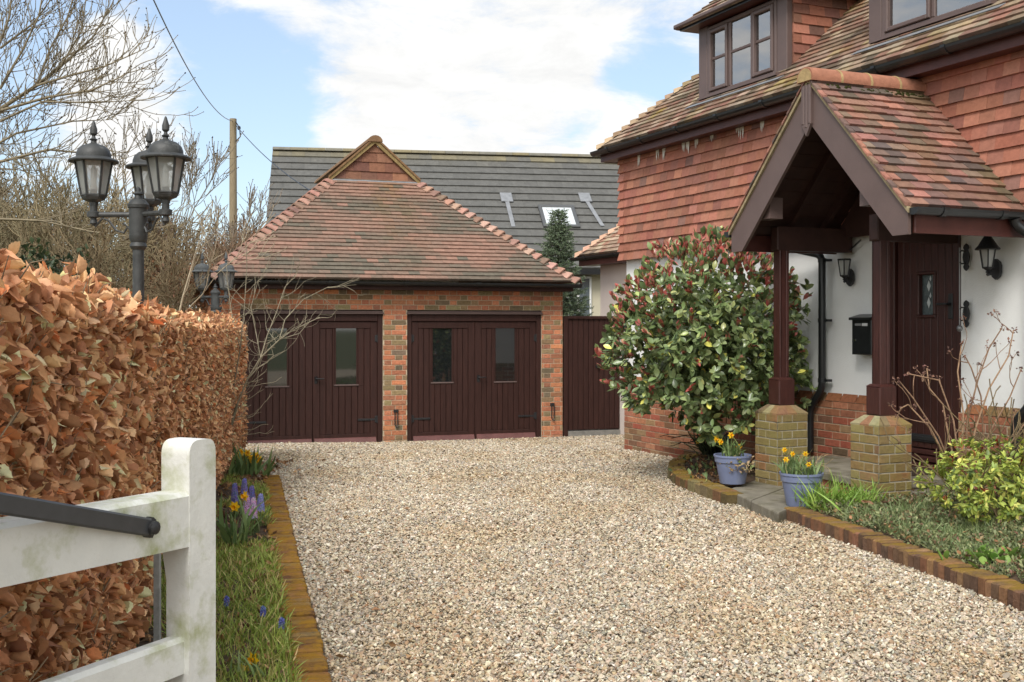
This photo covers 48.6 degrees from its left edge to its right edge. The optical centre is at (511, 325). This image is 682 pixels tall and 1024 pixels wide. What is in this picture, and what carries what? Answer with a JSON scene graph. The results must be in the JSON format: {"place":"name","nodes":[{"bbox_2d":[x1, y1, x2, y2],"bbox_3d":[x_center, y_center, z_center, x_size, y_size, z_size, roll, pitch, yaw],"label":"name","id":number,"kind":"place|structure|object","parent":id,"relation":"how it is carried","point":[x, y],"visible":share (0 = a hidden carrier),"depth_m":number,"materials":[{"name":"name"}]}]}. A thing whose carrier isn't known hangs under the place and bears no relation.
{"place":"outdoors","nodes":[
{"label":"outdoors","id":0,"kind":"place"},
{"bbox_2d":[136,472,309,681],"bbox_3d":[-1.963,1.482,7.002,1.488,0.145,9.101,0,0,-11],"label":"grass","id":1,"kind":"structure","parent":0,"point":[263,555],"depth_m":5.95,"materials":[{"name":"green plant"}]},
{"bbox_2d":[0,437,215,681],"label":"wooden gate","id":2,"kind":"structure","parent":1,"relation":"on","point":[173,520],"depth_m":3.02,"materials":[{"name":"white paint"}]},
{"bbox_2d":[0,241,250,681],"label":"hedge","id":3,"kind":"object","parent":1,"relation":"on","point":[106,391],"visible":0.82,"depth_m":3.94,"materials":[{"name":"brown plant"}]},
{"bbox_2d":[68,116,190,303],"bbox_3d":[-3.041,-0.015,9.273,0.996,3.335,0.899,0,0,43],"label":"lamp post","id":4,"kind":"object","parent":1,"relation":"on","point":[155,158],"visible":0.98,"depth_m":9.24,"materials":[{"name":"metal"}]},
{"bbox_2d":[153,553,160,641],"bbox_3d":[-1.538,1.290,4.915,0.024,0.620,0.030,0,0,0],"label":"timber stake","id":5,"kind":"object","parent":1,"relation":"on","point":[156,597],"visible":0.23,"depth_m":4.90,"materials":[{"name":"grey wood"}]},
{"bbox_2d":[223,596,229,608],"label":"hyacinth","id":6,"kind":"object","parent":1,"relation":"on","point":[226,601],"visible":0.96,"depth_m":5.96,"materials":[{"name":"blue plant"}]},
{"bbox_2d":[228,483,238,517],"bbox_3d":[-2.171,1.375,8.871,0.068,0.290,0.146,0,0,11],"label":"hyacinth","id":7,"kind":"object","parent":1,"relation":"on","point":[234,489],"visible":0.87,"depth_m":8.85,"materials":[{"name":"purple plant"}]},
{"bbox_2d":[216,491,267,545],"bbox_3d":[-1.890,1.317,7.805,0.527,0.388,0.389,0,0,-27],"label":"daffodil clump","id":8,"kind":"object","parent":1,"relation":"on","point":[232,529],"visible":0.85,"depth_m":7.71,"materials":[{"name":"green plant"}]},
{"bbox_2d":[239,478,247,514],"bbox_3d":[-2.137,1.361,8.963,0.168,0.318,0.106,0,0,0],"label":"hyacinth","id":9,"kind":"object","parent":1,"relation":"on","point":[243,487],"visible":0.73,"depth_m":8.93,"materials":[{"name":"purple plant"}]},
{"bbox_2d":[229,650,264,678],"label":"daffodil clump","id":10,"kind":"object","parent":1,"relation":"on","point":[252,659],"visible":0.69,"depth_m":4.83,"materials":[{"name":"green plant"}]},
{"bbox_2d":[238,494,260,534],"bbox_3d":[-1.876,1.363,8.081,0.152,0.313,0.226,0,0,0],"label":"hyacinth","id":11,"kind":"object","parent":1,"relation":"on","point":[247,503],"visible":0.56,"depth_m":8.12,"materials":[{"name":"purple plant"}]},
{"bbox_2d":[248,485,258,521],"bbox_3d":[-2.000,1.374,8.721,0.196,0.292,0.138,0,0,36],"label":"hyacinth","id":12,"kind":"object","parent":1,"relation":"on","point":[251,488],"visible":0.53,"depth_m":8.71,"materials":[{"name":"purple plant"}]},
{"bbox_2d":[248,497,259,535],"bbox_3d":[-1.866,1.380,8.197,0.099,0.281,0.145,0,0,0],"label":"hyacinth","id":13,"kind":"object","parent":1,"relation":"on","point":[256,528],"visible":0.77,"depth_m":8.18,"materials":[{"name":"pink plant"}]},
{"bbox_2d":[229,443,279,476],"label":"daffodil clump","id":14,"kind":"object","parent":1,"relation":"on","point":[242,460],"visible":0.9,"depth_m":11.46,"materials":[{"name":"green plant"}]},
{"bbox_2d":[248,493,271,525],"bbox_3d":[-1.900,1.395,8.616,0.210,0.251,0.130,0,0,-8],"label":"hyacinth","id":15,"kind":"object","parent":1,"relation":"on","point":[259,501],"visible":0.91,"depth_m":8.58,"materials":[{"name":"purple plant"}]},
{"bbox_2d":[256,605,265,620],"bbox_3d":[-1.277,1.466,5.757,0.058,0.088,0.045,0,0,-19],"label":"hyacinth","id":16,"kind":"object","parent":1,"relation":"on","point":[262,609],"visible":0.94,"depth_m":5.75,"materials":[{"name":"blue plant"}]},
{"bbox_2d":[278,617,285,632],"bbox_3d":[-1.109,1.466,5.527,0.061,0.088,0.065,0,0,-37],"label":"hyacinth","id":17,"kind":"object","parent":1,"relation":"on","point":[281,621],"visible":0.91,"depth_m":5.53,"materials":[{"name":"blue plant"}]},
{"bbox_2d":[209,217,361,472],"bbox_3d":[-2.341,0.226,11.494,1.694,2.676,0.979,0,0,0],"label":"bare shrub","id":18,"kind":"object","parent":1,"relation":"on","point":[250,375],"visible":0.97,"depth_m":11.46,"materials":[{"name":"brown plant"}]},
{"bbox_2d":[140,454,442,681],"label":"fallen leaves","id":19,"kind":"object","parent":1,"relation":"on","point":[258,478],"visible":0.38,"depth_m":7.08,"materials":[{"name":"brown plant"}]},
{"bbox_2d":[0,0,711,307],"label":"sky","id":20,"kind":"structure","parent":0,"point":[522,76],"materials":[{"name":"blue"}]},
{"bbox_2d":[243,429,1023,681],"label":"gravel driveway","id":21,"kind":"structure","parent":0,"point":[630,642],"depth_m":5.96,"materials":[{"name":"beige gravel"}]},
{"bbox_2d":[593,224,816,446],"bbox_3d":[2.470,0.216,12.183,2.197,2.595,3.922,0,0,37],"label":"photinia bush","id":22,"kind":"object","parent":21,"relation":"on","point":[703,343],"visible":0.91,"depth_m":11.00,"materials":[{"name":"green plant"}]},
{"bbox_2d":[732,481,782,510],"bbox_3d":[2.264,1.540,10.256,0.396,0.160,1.666,0,0,32],"label":"flagstone","id":23,"kind":"object","parent":21,"relation":"on","point":[752,490],"visible":0.48,"depth_m":9.95,"materials":[{"name":"grey stone"}]},
{"bbox_2d":[751,489,819,523],"bbox_3d":[2.346,1.540,9.627,0.396,0.160,1.666,0,0,32],"label":"flagstone","id":24,"kind":"object","parent":21,"relation":"on","point":[772,506],"visible":0.38,"depth_m":9.23,"materials":[{"name":"grey stone"}]},
{"bbox_2d":[779,471,823,507],"bbox_3d":[2.341,1.324,9.166,0.351,0.268,0.351,0,0,0],"label":"flower pot","id":25,"kind":"object","parent":24,"relation":"on","point":[789,481],"visible":0.71,"depth_m":9.05,"materials":[{"name":"blue ceramic"}]},
{"bbox_2d":[772,447,824,475],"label":"daffodil clump","id":26,"kind":"object","parent":25,"relation":"on","point":[793,464],"visible":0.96,"depth_m":9.12,"materials":[{"name":"green plant"}]},
{"bbox_2d":[778,445,829,472],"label":"dry plant","id":27,"kind":"object","parent":25,"relation":"in","point":[808,459],"visible":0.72,"depth_m":9.12,"materials":[{"name":"brown plant"}]},
{"bbox_2d":[664,445,754,487],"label":"soil","id":28,"kind":"structure","parent":0,"point":[749,478],"depth_m":11.44,"materials":[{"name":"brown soil"}]},
{"bbox_2d":[668,452,719,482],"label":"plant","id":29,"kind":"object","parent":28,"relation":"on","point":[697,468],"visible":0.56,"depth_m":11.58,"materials":[{"name":"green plant"}]},
{"bbox_2d":[674,422,744,457],"bbox_3d":[2.199,1.242,12.572,0.815,0.446,0.904,0,0,-16],"label":"strappy plant","id":30,"kind":"object","parent":28,"relation":"on","point":[704,448],"visible":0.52,"depth_m":12.59,"materials":[{"name":"green plant"}]},
{"bbox_2d":[807,491,1023,583],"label":"soil","id":31,"kind":"structure","parent":0,"point":[1015,576],"depth_m":7.76,"materials":[{"name":"brown soil"}]},
{"bbox_2d":[790,469,876,512],"bbox_3d":[2.514,1.290,8.899,0.668,0.331,0.673,0,0,0],"label":"grass tussock","id":32,"kind":"object","parent":31,"relation":"on","point":[824,496],"depth_m":8.85,"materials":[{"name":"green plant"}]},
{"bbox_2d":[822,477,896,505],"bbox_3d":[2.707,1.304,9.007,0.644,0.302,0.656,0,0,0],"label":"grass tussock","id":33,"kind":"object","parent":31,"relation":"on","point":[871,496],"depth_m":8.89,"materials":[{"name":"green plant"}]},
{"bbox_2d":[800,489,1023,564],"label":"leaf litter","id":34,"kind":"object","parent":31,"relation":"on","point":[958,551],"visible":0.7,"depth_m":7.68,"materials":[{"name":"brown plant"}]},
{"bbox_2d":[810,483,1023,581],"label":"ground cover","id":35,"kind":"object","parent":31,"relation":"on","point":[914,513],"visible":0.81,"depth_m":7.76,"materials":[{"name":"green plant"}]},
{"bbox_2d":[880,379,1023,528],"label":"skimmia bush","id":36,"kind":"object","parent":31,"relation":"on","point":[1009,490],"visible":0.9,"depth_m":7.80,"materials":[{"name":"green plant"}]},
{"bbox_2d":[936,543,1023,568],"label":"primrose plant","id":37,"kind":"object","parent":31,"relation":"on","point":[991,556],"visible":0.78,"depth_m":6.90,"materials":[{"name":"green plant"}]},
{"bbox_2d":[887,309,1023,472],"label":"hydrangea bush","id":38,"kind":"object","parent":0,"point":[961,401],"visible":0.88,"depth_m":8.33,"materials":[{"name":"brown plant"}]},
{"bbox_3d":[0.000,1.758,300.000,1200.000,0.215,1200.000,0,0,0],"label":"ground","id":39,"kind":"structure","parent":0,"visible":0},
{"bbox_2d":[0,164,75,235],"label":"hazel tree","id":40,"kind":"object","parent":39,"relation":"on","point":[15,186],"visible":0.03,"depth_m":26.81,"materials":[{"name":"brown plant"}]},
{"bbox_2d":[19,237,95,275],"bbox_3d":[-5.319,0.353,13.025,1.775,2.716,1.473,0,0,0],"label":"evergreen bush","id":41,"kind":"object","parent":39,"relation":"on","point":[41,255],"visible":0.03,"depth_m":12.90,"materials":[{"name":"green plant"}]},
{"bbox_2d":[0,163,130,266],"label":"hazel tree","id":42,"kind":"object","parent":39,"relation":"on","point":[12,196],"visible":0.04,"depth_m":22.72,"materials":[{"name":"brown plant"}]},
{"bbox_2d":[0,114,200,310],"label":"hazel tree","id":43,"kind":"object","parent":39,"relation":"on","point":[82,224],"visible":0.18,"depth_m":16.62,"materials":[{"name":"brown plant"}]},
{"bbox_2d":[0,0,203,247],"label":"ash tree","id":44,"kind":"object","parent":39,"relation":"on","point":[42,82],"visible":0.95,"depth_m":13.17,"materials":[{"name":"brown plant"}]},
{"bbox_2d":[6,207,223,312],"bbox_3d":[-5.372,0.178,14.975,3.992,3.363,3.877,0,0,20],"label":"hazel tree","id":45,"kind":"object","parent":39,"relation":"on","point":[161,292],"visible":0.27,"depth_m":14.77,"materials":[{"name":"brown plant"}]},
{"bbox_2d":[0,148,232,290],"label":"hazel tree","id":46,"kind":"object","parent":39,"relation":"on","point":[47,229],"visible":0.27,"depth_m":18.29,"materials":[{"name":"brown plant"}]},
{"bbox_2d":[23,198,285,310],"bbox_3d":[-6.327,-0.194,19.992,4.654,4.357,3.697,0,0,0],"label":"hazel tree","id":47,"kind":"object","parent":39,"relation":"on","point":[239,238],"visible":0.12,"depth_m":19.94,"materials":[{"name":"brown plant"}]},
{"bbox_2d":[95,98,243,276],"bbox_3d":[-6.265,-1.023,20.473,2.642,6.022,1.506,0,0,0],"label":"ash tree","id":48,"kind":"object","parent":39,"relation":"on","point":[191,184],"visible":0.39,"depth_m":20.50,"materials":[{"name":"brown plant"}]},
{"bbox_2d":[121,250,217,311],"bbox_3d":[-5.446,0.340,17.986,2.443,3.076,1.698,0,0,0],"label":"beech bush","id":49,"kind":"object","parent":39,"relation":"on","point":[197,302],"visible":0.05,"depth_m":17.86,"materials":[{"name":"brown plant"}]},
{"bbox_2d":[118,177,282,309],"bbox_3d":[-6.740,-0.543,23.453,5.121,5.073,2.736,0,0,0],"label":"hazel tree","id":50,"kind":"object","parent":39,"relation":"on","point":[251,201],"visible":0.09,"depth_m":23.32,"materials":[{"name":"brown plant"}]},
{"bbox_2d":[158,201,265,311],"bbox_3d":[-8.556,-0.757,32.535,5.368,5.549,4.800,0,0,-30],"label":"hazel tree","id":51,"kind":"object","parent":39,"relation":"on","point":[207,260],"visible":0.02,"depth_m":32.31,"materials":[{"name":"brown plant"}]},
{"bbox_2d":[192,253,237,313],"bbox_3d":[-4.034,0.384,15.347,0.662,2.743,0.309,0,0,12],"label":"lamp post","id":52,"kind":"object","parent":39,"relation":"on","point":[215,296],"visible":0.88,"depth_m":15.31,"materials":[{"name":"metal"}]},
{"bbox_2d":[179,200,286,310],"bbox_3d":[-3.237,0.186,12.461,1.301,3.213,0.959,0,0,-29],"label":"fruit tree","id":53,"kind":"object","parent":39,"relation":"on","point":[198,248],"visible":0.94,"depth_m":12.44,"materials":[{"name":"brown plant"}]},
{"bbox_2d":[229,118,240,240],"bbox_3d":[-8.322,-2.171,33.955,0.271,8.043,0.397,0,0,-45],"label":"utility pole","id":54,"kind":"object","parent":39,"relation":"on","point":[233,178],"visible":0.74,"depth_m":33.90,"materials":[{"name":"brown wood"}]},
{"bbox_2d":[153,0,231,120],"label":"overhead wire","id":55,"kind":"object","parent":54,"relation":"attached to","point":[182,57],"visible":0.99,"depth_m":19.32,"materials":[{"name":"black plastic"}]},
{"bbox_2d":[236,125,309,190],"bbox_3d":[-5.638,-4.046,27.450,0.022,3.915,13.937,0,0,-22],"label":"overhead wire","id":56,"kind":"object","parent":54,"relation":"attached to","point":[271,161],"visible":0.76,"depth_m":28.48,"materials":[{"name":"black plastic"}]},
{"bbox_2d":[261,475,331,681],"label":"brick edging","id":57,"kind":"object","parent":39,"relation":"on","point":[310,651],"visible":0.66,"depth_m":6.33,"materials":[{"name":"orange brick"}]},
{"bbox_2d":[191,135,581,443],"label":"garage","id":58,"kind":"structure","parent":39,"relation":"on","point":[447,324],"depth_m":17.14,"materials":[{"name":"brick"}]},
{"bbox_2d":[246,322,311,443],"bbox_3d":[-3.375,0.851,16.425,0.962,1.808,0.097,0,0,-19],"label":"door","id":59,"kind":"structure","parent":58,"relation":"in","point":[287,409],"depth_m":16.45,"materials":[{"name":"brown wood"}]},
{"bbox_2d":[313,322,377,442],"bbox_3d":[-2.457,0.851,16.732,0.962,1.808,0.097,0,0,-19],"label":"door","id":60,"kind":"structure","parent":58,"relation":"in","point":[344,353],"depth_m":16.75,"materials":[{"name":"brown wood"}]},
{"bbox_2d":[412,322,474,440],"bbox_3d":[-1.043,0.855,17.205,0.998,1.817,0.097,0,0,-18],"label":"door","id":61,"kind":"structure","parent":58,"relation":"in","point":[443,353],"depth_m":17.23,"materials":[{"name":"brown wood"}]},
{"bbox_2d":[475,322,536,438],"bbox_3d":[-0.091,0.855,17.524,0.998,1.817,0.097,0,0,-18],"label":"door","id":62,"kind":"structure","parent":58,"relation":"in","point":[505,352],"depth_m":17.54,"materials":[{"name":"brown wood"}]},
{"bbox_2d":[267,147,619,315],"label":"neighbouring house","id":63,"kind":"structure","parent":39,"relation":"on","point":[515,195],"depth_m":28.96,"materials":[{"name":"tile"}]},
{"bbox_2d":[566,276,591,315],"bbox_3d":[1.574,-0.411,26.685,0.620,1.500,0.062,0,0,-9],"label":"window frame","id":64,"kind":"structure","parent":63,"relation":"in","point":[588,283],"depth_m":26.69,"materials":[{"name":"white plastic"}]},
{"bbox_2d":[534,208,593,315],"bbox_3d":[0.825,-0.143,20.582,2.123,3.985,2.170,0,0,0],"label":"spruce tree","id":65,"kind":"object","parent":39,"relation":"on","point":[559,250],"visible":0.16,"depth_m":20.48,"materials":[{"name":"green plant"}]},
{"bbox_2d":[668,453,742,504],"bbox_3d":[1.894,1.573,11.518,0.609,0.257,3.482,0,0,6],"label":"brick edging","id":66,"kind":"object","parent":39,"relation":"on","point":[720,493],"visible":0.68,"depth_m":10.53,"materials":[{"name":"brick"}]},
{"bbox_2d":[714,453,751,484],"bbox_3d":[2.005,1.304,10.303,0.341,0.258,0.341,0,0,0],"label":"flower pot","id":67,"kind":"object","parent":66,"relation":"on","point":[734,477],"visible":0.86,"depth_m":10.19,"materials":[{"name":"blue ceramic"}]},
{"bbox_2d":[714,432,744,456],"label":"daffodil clump","id":68,"kind":"object","parent":67,"relation":"on","point":[731,450],"visible":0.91,"depth_m":10.27,"materials":[{"name":"green plant"}]},
{"bbox_2d":[719,451,755,475],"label":"dry plant","id":69,"kind":"object","parent":67,"relation":"in","point":[746,467],"visible":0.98,"depth_m":10.14,"materials":[{"name":"beige plant"}]},
{"bbox_2d":[570,0,1023,500],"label":"house","id":70,"kind":"structure","parent":39,"relation":"on","point":[812,141],"depth_m":10.23,"materials":[{"name":"brick"}]},
{"bbox_2d":[563,316,620,436],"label":"side gate","id":71,"kind":"structure","parent":70,"relation":"attached to","point":[589,402],"depth_m":17.92,"materials":[{"name":"brown wood"}]},
{"bbox_2d":[837,258,854,285],"bbox_3d":[3.181,-0.500,10.764,0.212,0.258,0.143,0,0,-38],"label":"wall lantern","id":72,"kind":"object","parent":70,"relation":"attached to","point":[848,276],"depth_m":10.73,"materials":[{"name":"metal"}]},
{"bbox_2d":[849,314,871,354],"bbox_3d":[3.290,0.085,10.567,0.131,0.379,0.294,0,0,-24],"label":"letterbox","id":73,"kind":"object","parent":70,"relation":"attached to","point":[861,334],"visible":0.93,"depth_m":10.55,"materials":[{"name":"black plastic"}]},
{"bbox_2d":[890,235,960,471],"bbox_3d":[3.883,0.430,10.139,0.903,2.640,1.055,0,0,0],"label":"front door","id":74,"kind":"structure","parent":70,"relation":"in","point":[924,277],"depth_m":10.07,"materials":[{"name":"brown wood"}]},
{"bbox_2d":[956,244,969,331],"bbox_3d":[3.791,-0.314,9.522,0.106,0.743,0.061,0,0,20],"label":"bell pull","id":75,"kind":"object","parent":70,"relation":"attached to","point":[966,266],"visible":0.99,"depth_m":9.51,"materials":[{"name":"metal"}]},
{"bbox_2d":[975,236,1001,279],"bbox_3d":[3.856,-0.578,9.155,0.225,0.417,0.191,0,0,-15],"label":"wall lantern","id":76,"kind":"object","parent":70,"relation":"attached to","point":[987,244],"depth_m":9.13,"materials":[{"name":"metal"}]},
{"bbox_2d":[753,455,967,493],"bbox_3d":[3.049,1.458,10.094,0.930,0.383,1.722,0,0,-24],"label":"porch step","id":77,"kind":"object","parent":39,"relation":"on","point":[839,464],"visible":0.06,"depth_m":9.77,"materials":[{"name":"brick"}]},
{"bbox_2d":[911,466,936,475],"bbox_3d":[3.365,1.254,9.791,0.500,0.022,0.516,0,0,-24],"label":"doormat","id":78,"kind":"object","parent":77,"relation":"on","point":[915,470],"visible":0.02,"depth_m":9.66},
{"bbox_2d":[784,506,1023,610],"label":"brick edging","id":79,"kind":"object","parent":39,"relation":"on","point":[1007,590],"visible":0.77,"depth_m":7.18,"materials":[{"name":"brown brick"}]}
]}

